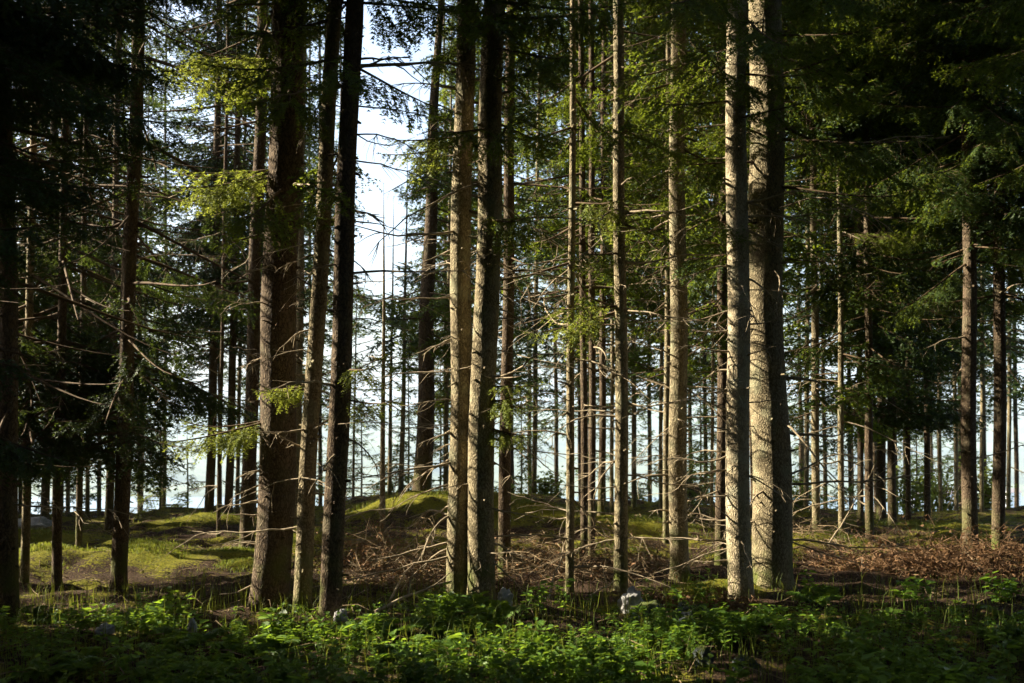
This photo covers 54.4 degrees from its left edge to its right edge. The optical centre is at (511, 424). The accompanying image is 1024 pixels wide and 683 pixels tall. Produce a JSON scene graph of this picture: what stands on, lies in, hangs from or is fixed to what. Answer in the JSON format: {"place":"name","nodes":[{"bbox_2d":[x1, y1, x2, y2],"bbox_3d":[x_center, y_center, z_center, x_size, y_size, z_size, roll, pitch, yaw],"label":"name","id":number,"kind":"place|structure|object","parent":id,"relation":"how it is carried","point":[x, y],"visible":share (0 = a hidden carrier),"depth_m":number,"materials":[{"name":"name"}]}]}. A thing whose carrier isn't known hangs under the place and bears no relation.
{"place":"outdoors","nodes":[
{"label":"outdoors","id":0,"kind":"place"},
{"bbox_2d":[0,489,1023,682],"bbox_3d":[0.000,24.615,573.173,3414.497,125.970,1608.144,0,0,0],"label":"ground","id":1,"kind":"structure","parent":0,"point":[99,562],"depth_m":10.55,"materials":[{"name":"green plant"}]},
{"bbox_2d":[0,15,127,500],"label":"spruce tree","id":2,"kind":"object","parent":1,"relation":"on","point":[30,345],"visible":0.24,"depth_m":9.33,"materials":[{"name":"green plant"}]},
{"bbox_2d":[0,0,154,493],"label":"spruce tree","id":3,"kind":"object","parent":1,"relation":"on","point":[16,453],"visible":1,"depth_m":6.46,"materials":[{"name":"green plant"}]},
{"bbox_2d":[13,0,151,519],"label":"spruce tree","id":4,"kind":"object","parent":1,"relation":"on","point":[45,494],"visible":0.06,"depth_m":16.03,"materials":[{"name":"green plant"}]},
{"bbox_2d":[0,0,187,454],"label":"spruce tree","id":5,"kind":"object","parent":1,"relation":"on","point":[6,30],"visible":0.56,"depth_m":7.77,"materials":[{"name":"green plant"}]},
{"bbox_2d":[16,3,171,516],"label":"spruce tree","id":6,"kind":"object","parent":1,"relation":"on","point":[68,482],"visible":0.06,"depth_m":17.90,"materials":[{"name":"green plant"}]},
{"bbox_2d":[13,21,180,514],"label":"spruce tree","id":7,"kind":"object","parent":1,"relation":"on","point":[87,494],"visible":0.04,"depth_m":18.45,"materials":[{"name":"green plant"}]},
{"bbox_2d":[16,8,202,547],"bbox_3d":[-5.196,-7.335,11.656,3.561,18.350,3.881,0,0,0],"label":"spruce tree","id":8,"kind":"object","parent":1,"relation":"on","point":[79,487],"visible":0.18,"depth_m":11.70,"materials":[{"name":"green plant"}]},
{"bbox_2d":[0,0,232,624],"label":"spruce tree","id":9,"kind":"object","parent":1,"relation":"on","point":[9,543],"visible":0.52,"depth_m":8.25,"materials":[{"name":"green plant"}]},
{"bbox_2d":[18,4,222,529],"bbox_3d":[-5.935,-7.251,14.857,3.365,18.350,3.138,0,0,33],"label":"spruce tree","id":10,"kind":"object","parent":1,"relation":"on","point":[109,504],"visible":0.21,"depth_m":14.96,"materials":[{"name":"green plant"}]},
{"bbox_2d":[14,0,232,582],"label":"spruce tree","id":11,"kind":"object","parent":1,"relation":"on","point":[26,511],"visible":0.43,"depth_m":10.14,"materials":[{"name":"green plant"}]},
{"bbox_2d":[14,5,234,585],"bbox_3d":[-4.715,-7.195,10.021,4.026,18.350,3.864,0,0,-21],"label":"spruce tree","id":12,"kind":"object","parent":1,"relation":"on","point":[61,313],"visible":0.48,"depth_m":10.20,"materials":[{"name":"green plant"}]},
{"bbox_2d":[87,10,196,511],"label":"spruce tree","id":13,"kind":"object","parent":1,"relation":"on","point":[171,173],"visible":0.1,"depth_m":28.26,"materials":[{"name":"green plant"}]},
{"bbox_2d":[92,14,205,511],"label":"spruce tree","id":14,"kind":"object","parent":1,"relation":"on","point":[146,234],"visible":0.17,"depth_m":21.57,"materials":[{"name":"green plant"}]},
{"bbox_2d":[108,1,207,506],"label":"spruce tree","id":15,"kind":"object","parent":1,"relation":"on","point":[168,247],"visible":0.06,"depth_m":32.97,"materials":[{"name":"green plant"}]},
{"bbox_2d":[17,0,310,588],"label":"spruce tree","id":16,"kind":"object","parent":1,"relation":"on","point":[125,410],"visible":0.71,"depth_m":9.93,"materials":[{"name":"green plant"}]},
{"bbox_2d":[121,0,270,515],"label":"spruce tree","id":17,"kind":"object","parent":1,"relation":"on","point":[211,460],"visible":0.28,"depth_m":17.31,"materials":[{"name":"green plant"}]},
{"bbox_2d":[149,0,269,536],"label":"spruce tree","id":18,"kind":"object","parent":1,"relation":"on","point":[219,458],"visible":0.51,"depth_m":13.50,"materials":[{"name":"green plant"}]},
{"bbox_2d":[150,1,268,503],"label":"spruce tree","id":19,"kind":"object","parent":1,"relation":"on","point":[195,145],"visible":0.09,"depth_m":25.75,"materials":[{"name":"green plant"}]},
{"bbox_2d":[115,1,335,552],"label":"spruce tree","id":20,"kind":"object","parent":1,"relation":"on","point":[252,350],"visible":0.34,"depth_m":12.22,"materials":[{"name":"brown plant"}]},
{"bbox_2d":[141,0,318,513],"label":"spruce tree","id":21,"kind":"object","parent":1,"relation":"on","point":[231,369],"visible":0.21,"depth_m":17.23,"materials":[{"name":"green plant"}]},
{"bbox_2d":[157,7,316,507],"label":"spruce tree","id":22,"kind":"object","parent":1,"relation":"on","point":[239,393],"visible":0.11,"depth_m":18.81,"materials":[{"name":"green plant"}]},
{"bbox_2d":[149,0,398,612],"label":"spruce tree","id":23,"kind":"object","parent":1,"relation":"on","point":[272,568],"visible":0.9,"depth_m":8.79,"materials":[{"name":"brown plant"}]},
{"bbox_2d":[229,4,357,407],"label":"spruce tree","id":24,"kind":"object","parent":1,"relation":"on","point":[306,291],"visible":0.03,"depth_m":23.96,"materials":[{"name":"green plant"}]},
{"bbox_2d":[266,16,375,505],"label":"spruce tree","id":25,"kind":"object","parent":1,"relation":"on","point":[320,497],"visible":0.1,"depth_m":25.95,"materials":[{"name":"brown plant"}]},
{"bbox_2d":[294,10,355,525],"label":"spruce tree","id":26,"kind":"object","parent":1,"relation":"on","point":[299,345],"visible":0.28,"depth_m":14.46,"materials":[{"name":"brown plant"}]},
{"bbox_2d":[164,0,490,612],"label":"spruce tree","id":27,"kind":"object","parent":1,"relation":"on","point":[310,425],"visible":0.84,"depth_m":8.47,"materials":[{"name":"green plant"}]},
{"bbox_2d":[196,0,497,617],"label":"spruce tree","id":28,"kind":"object","parent":1,"relation":"on","point":[353,85],"visible":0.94,"depth_m":8.19,"materials":[{"name":"brown plant"}]},
{"bbox_2d":[311,15,382,480],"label":"spruce tree","id":29,"kind":"object","parent":1,"relation":"on","point":[369,295],"visible":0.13,"depth_m":38.11,"materials":[{"name":"green plant"}]},
{"bbox_2d":[307,275,417,496],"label":"spruce tree","id":30,"kind":"object","parent":1,"relation":"on","point":[356,290],"visible":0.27,"depth_m":20.42,"materials":[{"name":"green plant"}]},
{"bbox_2d":[292,498,447,579],"bbox_3d":[-1.647,1.436,11.441,2.527,1.382,2.504,0,0,0],"label":"brush heap","id":31,"kind":"object","parent":1,"relation":"on","point":[360,552],"visible":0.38,"depth_m":11.39,"materials":[{"name":"brown wood"}]},
{"bbox_2d":[346,399,393,498],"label":"young spruce","id":32,"kind":"object","parent":1,"relation":"on","point":[361,464],"visible":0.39,"depth_m":21.49,"materials":[{"name":"green plant"}]},
{"bbox_2d":[292,196,448,556],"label":"spruce tree","id":33,"kind":"object","parent":1,"relation":"on","point":[382,471],"visible":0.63,"depth_m":11.76,"materials":[{"name":"brown plant"}]},
{"bbox_2d":[321,207,438,494],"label":"spruce tree","id":34,"kind":"object","parent":1,"relation":"on","point":[390,456],"visible":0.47,"depth_m":18.58,"materials":[{"name":"green plant"}]},
{"bbox_2d":[350,153,445,493],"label":"spruce tree","id":35,"kind":"object","parent":1,"relation":"on","point":[405,267],"visible":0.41,"depth_m":17.73,"materials":[{"name":"green plant"}]},
{"bbox_2d":[368,363,442,494],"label":"young spruce","id":36,"kind":"object","parent":1,"relation":"on","point":[407,478],"visible":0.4,"depth_m":20.47,"materials":[{"name":"green plant"}]},
{"bbox_2d":[313,517,501,592],"bbox_3d":[-0.874,1.584,10.268,2.556,1.289,2.082,0,0,0],"label":"brush heap","id":37,"kind":"object","parent":1,"relation":"on","point":[409,572],"visible":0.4,"depth_m":10.17,"materials":[{"name":"brown wood"}]},
{"bbox_2d":[347,0,520,490],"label":"spruce tree","id":38,"kind":"object","parent":1,"relation":"on","point":[425,319],"visible":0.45,"depth_m":16.29,"materials":[{"name":"brown plant"}]},
{"bbox_2d":[415,582,466,627],"bbox_3d":[-0.554,1.472,7.980,0.408,0.378,0.486,0,0,0],"label":"leafy weed","id":39,"kind":"object","parent":1,"relation":"on","point":[439,603],"visible":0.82,"depth_m":7.90,"materials":[{"name":"green plant"}]},
{"bbox_2d":[388,0,503,444],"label":"spruce tree","id":40,"kind":"object","parent":1,"relation":"on","point":[439,329],"visible":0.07,"depth_m":26.95,"materials":[{"name":"green plant"}]},
{"bbox_2d":[389,1,503,491],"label":"spruce tree","id":41,"kind":"object","parent":1,"relation":"on","point":[445,392],"visible":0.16,"depth_m":18.39,"materials":[{"name":"green plant"}]},
{"bbox_2d":[313,0,602,608],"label":"spruce tree","id":42,"kind":"object","parent":1,"relation":"on","point":[456,462],"visible":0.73,"depth_m":9.11,"materials":[{"name":"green plant"}]},
{"bbox_2d":[410,1,543,422],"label":"spruce tree","id":43,"kind":"object","parent":1,"relation":"on","point":[474,172],"visible":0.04,"depth_m":24.90,"materials":[{"name":"green plant"}]},
{"bbox_2d":[368,0,638,600],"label":"spruce tree","id":44,"kind":"object","parent":1,"relation":"on","point":[483,432],"visible":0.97,"depth_m":8.88,"materials":[{"name":"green plant"}]},
{"bbox_2d":[394,0,612,578],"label":"spruce tree","id":45,"kind":"object","parent":1,"relation":"on","point":[504,503],"visible":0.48,"depth_m":10.60,"materials":[{"name":"brown plant"}]},
{"bbox_2d":[439,2,567,493],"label":"spruce tree","id":46,"kind":"object","parent":1,"relation":"on","point":[531,256],"visible":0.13,"depth_m":23.99,"materials":[{"name":"green plant"}]},
{"bbox_2d":[0,586,1023,682],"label":"undergrowth","id":47,"kind":"object","parent":1,"relation":"on","point":[217,665],"visible":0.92,"depth_m":6.72,"materials":[{"name":"green plant"}]},
{"bbox_2d":[494,388,555,493],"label":"young spruce","id":48,"kind":"object","parent":1,"relation":"on","point":[523,469],"visible":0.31,"depth_m":22.48,"materials":[{"name":"green plant"}]},
{"bbox_2d":[496,9,575,493],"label":"spruce tree","id":49,"kind":"object","parent":1,"relation":"on","point":[530,439],"visible":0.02,"depth_m":36.03,"materials":[{"name":"green plant"}]},
{"bbox_2d":[471,0,607,492],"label":"spruce tree","id":50,"kind":"object","parent":1,"relation":"on","point":[529,346],"visible":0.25,"depth_m":20.24,"materials":[{"name":"green plant"}]},
{"bbox_2d":[522,465,565,497],"bbox_3d":[0.716,1.378,20.297,1.054,1.158,1.031,0,0,0],"label":"bush","id":51,"kind":"object","parent":1,"relation":"on","point":[546,490],"visible":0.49,"depth_m":20.28,"materials":[{"name":"green plant"}]},
{"bbox_2d":[520,576,574,613],"bbox_3d":[0.298,1.464,8.295,0.431,0.385,0.376,0,0,-22],"label":"leafy weed","id":52,"kind":"object","parent":1,"relation":"on","point":[531,596],"visible":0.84,"depth_m":8.24,"materials":[{"name":"green plant"}]},
{"bbox_2d":[420,495,677,588],"bbox_3d":[0.421,1.622,10.602,2.928,1.736,2.310,0,0,0],"label":"brush heap","id":53,"kind":"object","parent":1,"relation":"on","point":[541,556],"visible":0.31,"depth_m":10.42,"materials":[{"name":"brown wood"}]},
{"bbox_2d":[437,0,684,594],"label":"spruce tree","id":54,"kind":"object","parent":1,"relation":"on","point":[584,152],"visible":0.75,"depth_m":9.63,"materials":[{"name":"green plant"}]},
{"bbox_2d":[514,1,614,495],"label":"spruce tree","id":55,"kind":"object","parent":1,"relation":"on","point":[556,420],"visible":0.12,"depth_m":29.94,"materials":[{"name":"green plant"}]},
{"bbox_2d":[520,25,628,500],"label":"spruce tree","id":56,"kind":"object","parent":1,"relation":"on","point":[578,407],"visible":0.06,"depth_m":25.94,"materials":[{"name":"green plant"}]},
{"bbox_2d":[528,1,664,500],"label":"spruce tree","id":57,"kind":"object","parent":1,"relation":"on","point":[575,366],"visible":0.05,"depth_m":23.91,"materials":[{"name":"green plant"}]},
{"bbox_2d":[502,0,710,556],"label":"spruce tree","id":58,"kind":"object","parent":1,"relation":"on","point":[603,280],"visible":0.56,"depth_m":11.70,"materials":[{"name":"green plant"}]},
{"bbox_2d":[517,0,704,515],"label":"spruce tree","id":59,"kind":"object","parent":1,"relation":"on","point":[602,432],"visible":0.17,"depth_m":14.71,"materials":[{"name":"green plant"}]},
{"bbox_2d":[514,0,712,556],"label":"spruce tree","id":60,"kind":"object","parent":1,"relation":"on","point":[592,291],"visible":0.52,"depth_m":12.04,"materials":[{"name":"green plant"}]},
{"bbox_2d":[532,1,703,513],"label":"spruce tree","id":61,"kind":"object","parent":1,"relation":"on","point":[641,49],"visible":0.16,"depth_m":15.29,"materials":[{"name":"green plant"}]},
{"bbox_2d":[543,0,716,507],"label":"spruce tree","id":62,"kind":"object","parent":1,"relation":"on","point":[633,471],"visible":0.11,"depth_m":17.32,"materials":[{"name":"green plant"}]},
{"bbox_2d":[502,0,764,591],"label":"spruce tree","id":63,"kind":"object","parent":1,"relation":"on","point":[622,403],"visible":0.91,"depth_m":9.46,"materials":[{"name":"green plant"}]},
{"bbox_2d":[543,497,726,579],"bbox_3d":[1.476,1.563,11.211,2.283,1.612,2.025,0,0,0],"label":"brush heap","id":64,"kind":"object","parent":1,"relation":"on","point":[639,559],"visible":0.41,"depth_m":11.15,"materials":[{"name":"brown wood"}]},
{"bbox_2d":[628,401,658,501],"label":"young spruce","id":65,"kind":"object","parent":1,"relation":"on","point":[647,481],"visible":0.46,"depth_m":21.99,"materials":[{"name":"green plant"}]},
{"bbox_2d":[563,2,749,508],"bbox_3d":[2.448,-7.390,16.457,3.158,18.350,3.089,0,0,38],"label":"spruce tree","id":66,"kind":"object","parent":1,"relation":"on","point":[651,359],"visible":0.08,"depth_m":16.43,"materials":[{"name":"green plant"}]},
{"bbox_2d":[584,0,752,543],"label":"spruce tree","id":67,"kind":"object","parent":1,"relation":"on","point":[666,380],"visible":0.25,"depth_m":13.27,"materials":[{"name":"green plant"}]},
{"bbox_2d":[554,0,795,582],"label":"spruce tree","id":68,"kind":"object","parent":1,"relation":"on","point":[678,442],"visible":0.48,"depth_m":10.49,"materials":[{"name":"green plant"}]},
{"bbox_2d":[637,568,717,608],"bbox_3d":[1.540,1.493,8.872,0.630,0.417,0.799,0,0,-19],"label":"leafy weed","id":69,"kind":"object","parent":1,"relation":"on","point":[702,593],"visible":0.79,"depth_m":8.64,"materials":[{"name":"green plant"}]},
{"bbox_2d":[653,365,716,504],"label":"young spruce","id":70,"kind":"object","parent":1,"relation":"on","point":[701,437],"visible":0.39,"depth_m":21.46,"materials":[{"name":"green plant"}]},
{"bbox_2d":[651,33,727,504],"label":"spruce tree","id":71,"kind":"object","parent":1,"relation":"on","point":[705,395],"visible":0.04,"depth_m":25.95,"materials":[{"name":"green plant"}]},
{"bbox_2d":[654,9,749,534],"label":"spruce tree","id":72,"kind":"object","parent":1,"relation":"on","point":[711,369],"visible":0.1,"depth_m":14.15,"materials":[{"name":"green plant"}]},
{"bbox_2d":[682,579,771,616],"bbox_3d":[1.910,1.617,8.847,0.878,0.515,0.746,0,0,16],"label":"brush heap","id":73,"kind":"object","parent":1,"relation":"on","point":[731,604],"visible":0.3,"depth_m":8.75,"materials":[{"name":"brown wood"}]},
{"bbox_2d":[607,0,878,567],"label":"spruce tree","id":74,"kind":"object","parent":1,"relation":"on","point":[721,301],"visible":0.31,"depth_m":11.58,"materials":[{"name":"green plant"}]},
{"bbox_2d":[626,0,871,602],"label":"spruce tree","id":75,"kind":"object","parent":1,"relation":"on","point":[737,477],"visible":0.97,"depth_m":9.07,"materials":[{"name":"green plant"}]},
{"bbox_2d":[597,0,952,589],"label":"spruce tree","id":76,"kind":"object","parent":1,"relation":"on","point":[772,521],"visible":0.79,"depth_m":9.54,"materials":[{"name":"green plant"}]},
{"bbox_2d":[747,144,836,509],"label":"spruce tree","id":77,"kind":"object","parent":1,"relation":"on","point":[806,471],"visible":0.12,"depth_m":18.30,"materials":[{"name":"green plant"}]},
{"bbox_2d":[784,158,837,493],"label":"spruce tree","id":78,"kind":"object","parent":1,"relation":"on","point":[800,455],"visible":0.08,"depth_m":35.88,"materials":[{"name":"green plant"}]},
{"bbox_2d":[750,506,885,566],"bbox_3d":[3.739,1.670,12.575,2.240,1.474,2.203,0,0,-33],"label":"brush heap","id":79,"kind":"object","parent":1,"relation":"on","point":[812,530],"visible":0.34,"depth_m":12.53,"materials":[{"name":"brown wood"}]},
{"bbox_2d":[691,1,950,529],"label":"spruce tree","id":80,"kind":"object","parent":1,"relation":"on","point":[815,397],"visible":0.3,"depth_m":13.96,"materials":[{"name":"green plant"}]},
{"bbox_2d":[783,142,873,507],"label":"spruce tree","id":81,"kind":"object","parent":1,"relation":"on","point":[824,442],"visible":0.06,"depth_m":27.97,"materials":[{"name":"green plant"}]},
{"bbox_2d":[748,0,942,532],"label":"spruce tree","id":82,"kind":"object","parent":1,"relation":"on","point":[860,237],"visible":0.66,"depth_m":13.08,"materials":[{"name":"green plant"}]},
{"bbox_2d":[785,3,962,535],"bbox_3d":[5.276,-7.276,15.066,3.206,18.350,3.178,0,0,0],"label":"spruce tree","id":83,"kind":"object","parent":1,"relation":"on","point":[860,469],"visible":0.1,"depth_m":14.88,"materials":[{"name":"green plant"}]},
{"bbox_2d":[784,16,982,519],"bbox_3d":[6.293,-7.190,16.888,3.462,18.350,3.248,0,0,0],"label":"spruce tree","id":84,"kind":"object","parent":1,"relation":"on","point":[880,468],"visible":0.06,"depth_m":16.79,"materials":[{"name":"green plant"}]},
{"bbox_2d":[784,0,992,539],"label":"spruce tree","id":85,"kind":"object","parent":1,"relation":"on","point":[894,265],"visible":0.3,"depth_m":13.24,"materials":[{"name":"green plant"}]},
{"bbox_2d":[794,3,992,524],"bbox_3d":[5.796,-7.297,15.511,3.183,18.350,3.075,0,0,-33],"label":"spruce tree","id":86,"kind":"object","parent":1,"relation":"on","point":[891,498],"visible":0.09,"depth_m":15.38,"materials":[{"name":"green plant"}]},
{"bbox_2d":[817,66,993,520],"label":"spruce tree","id":87,"kind":"object","parent":1,"relation":"on","point":[908,472],"visible":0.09,"depth_m":15.49,"materials":[{"name":"green plant"}]},
{"bbox_2d":[793,515,1023,583],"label":"brush heap","id":88,"kind":"object","parent":1,"relation":"on","point":[878,560],"visible":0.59,"depth_m":11.05,"materials":[{"name":"brown wood"}]},
{"bbox_2d":[873,461,943,512],"bbox_3d":[7.967,1.321,20.018,1.198,1.573,1.255,0,0,37],"label":"bush","id":89,"kind":"object","parent":1,"relation":"on","point":[917,494],"visible":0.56,"depth_m":19.90,"materials":[{"name":"green plant"}]},
{"bbox_2d":[890,577,935,612],"bbox_3d":[3.496,1.496,8.721,0.391,0.348,0.288,0,0,0],"label":"leafy weed","id":90,"kind":"object","parent":1,"relation":"on","point":[909,585],"visible":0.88,"depth_m":8.69,"materials":[{"name":"green plant"}]},
{"bbox_2d":[820,4,1017,519],"bbox_3d":[6.787,-7.205,16.220,3.311,18.350,3.000,0,0,0],"label":"spruce tree","id":91,"kind":"object","parent":1,"relation":"on","point":[927,468],"visible":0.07,"depth_m":16.27,"materials":[{"name":"green plant"}]},
{"bbox_2d":[817,0,1023,553],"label":"spruce tree","id":92,"kind":"object","parent":1,"relation":"on","point":[915,18],"visible":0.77,"depth_m":12.02,"materials":[{"name":"green plant"}]},
{"bbox_2d":[849,0,1023,549],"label":"spruce tree","id":93,"kind":"object","parent":1,"relation":"on","point":[1001,227],"visible":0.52,"depth_m":12.21,"materials":[{"name":"green plant"}]},
{"bbox_2d":[916,448,961,511],"bbox_3d":[8.837,1.398,20.398,1.343,1.841,1.231,0,0,-33],"label":"bush","id":94,"kind":"object","parent":1,"relation":"on","point":[947,500],"visible":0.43,"depth_m":20.41,"materials":[{"name":"green plant"}]},
{"bbox_2d":[858,515,1023,589],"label":"brush heap","id":95,"kind":"object","parent":1,"relation":"on","point":[1001,552],"visible":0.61,"depth_m":10.80,"materials":[{"name":"brown wood"}]},
{"bbox_2d":[914,259,1006,509],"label":"spruce tree","id":96,"kind":"object","parent":1,"relation":"on","point":[952,448],"visible":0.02,"depth_m":33.93,"materials":[{"name":"green plant"}]},
{"bbox_2d":[926,0,1023,313],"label":"spruce tree","id":97,"kind":"object","parent":1,"relation":"on","point":[1001,16],"visible":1,"depth_m":10.29,"materials":[{"name":"green plant"}]},
{"bbox_2d":[930,52,1023,511],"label":"spruce tree","id":98,"kind":"object","parent":1,"relation":"on","point":[981,345],"visible":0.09,"depth_m":18.34,"materials":[{"name":"green plant"}]},
{"bbox_2d":[934,77,1023,507],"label":"spruce tree","id":99,"kind":"object","parent":1,"relation":"on","point":[991,399],"visible":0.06,"depth_m":23.97,"materials":[{"name":"green plant"}]},
{"bbox_2d":[944,31,1023,506],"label":"spruce tree","id":100,"kind":"object","parent":1,"relation":"on","point":[1010,377],"visible":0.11,"depth_m":19.83,"materials":[{"name":"green plant"}]},
{"bbox_2d":[976,89,1023,506],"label":"spruce tree","id":101,"kind":"object","parent":1,"relation":"on","point":[1016,460],"visible":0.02,"depth_m":25.92,"materials":[{"name":"brown plant"}]},
{"bbox_2d":[0,490,1023,682],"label":"fallen twigs","id":102,"kind":"object","parent":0,"point":[356,603],"depth_m":8.77,"materials":[{"name":"brown wood"}]},
{"bbox_2d":[15,0,1023,409],"label":"sky","id":103,"kind":"structure","parent":0,"point":[371,122],"materials":[{"name":"white"}]},
{"bbox_2d":[31,394,1023,496],"bbox_3d":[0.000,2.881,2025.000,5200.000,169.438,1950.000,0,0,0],"label":"lake","id":104,"kind":"structure","parent":0,"point":[198,472],"depth_m":1588.75,"materials":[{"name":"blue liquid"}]},
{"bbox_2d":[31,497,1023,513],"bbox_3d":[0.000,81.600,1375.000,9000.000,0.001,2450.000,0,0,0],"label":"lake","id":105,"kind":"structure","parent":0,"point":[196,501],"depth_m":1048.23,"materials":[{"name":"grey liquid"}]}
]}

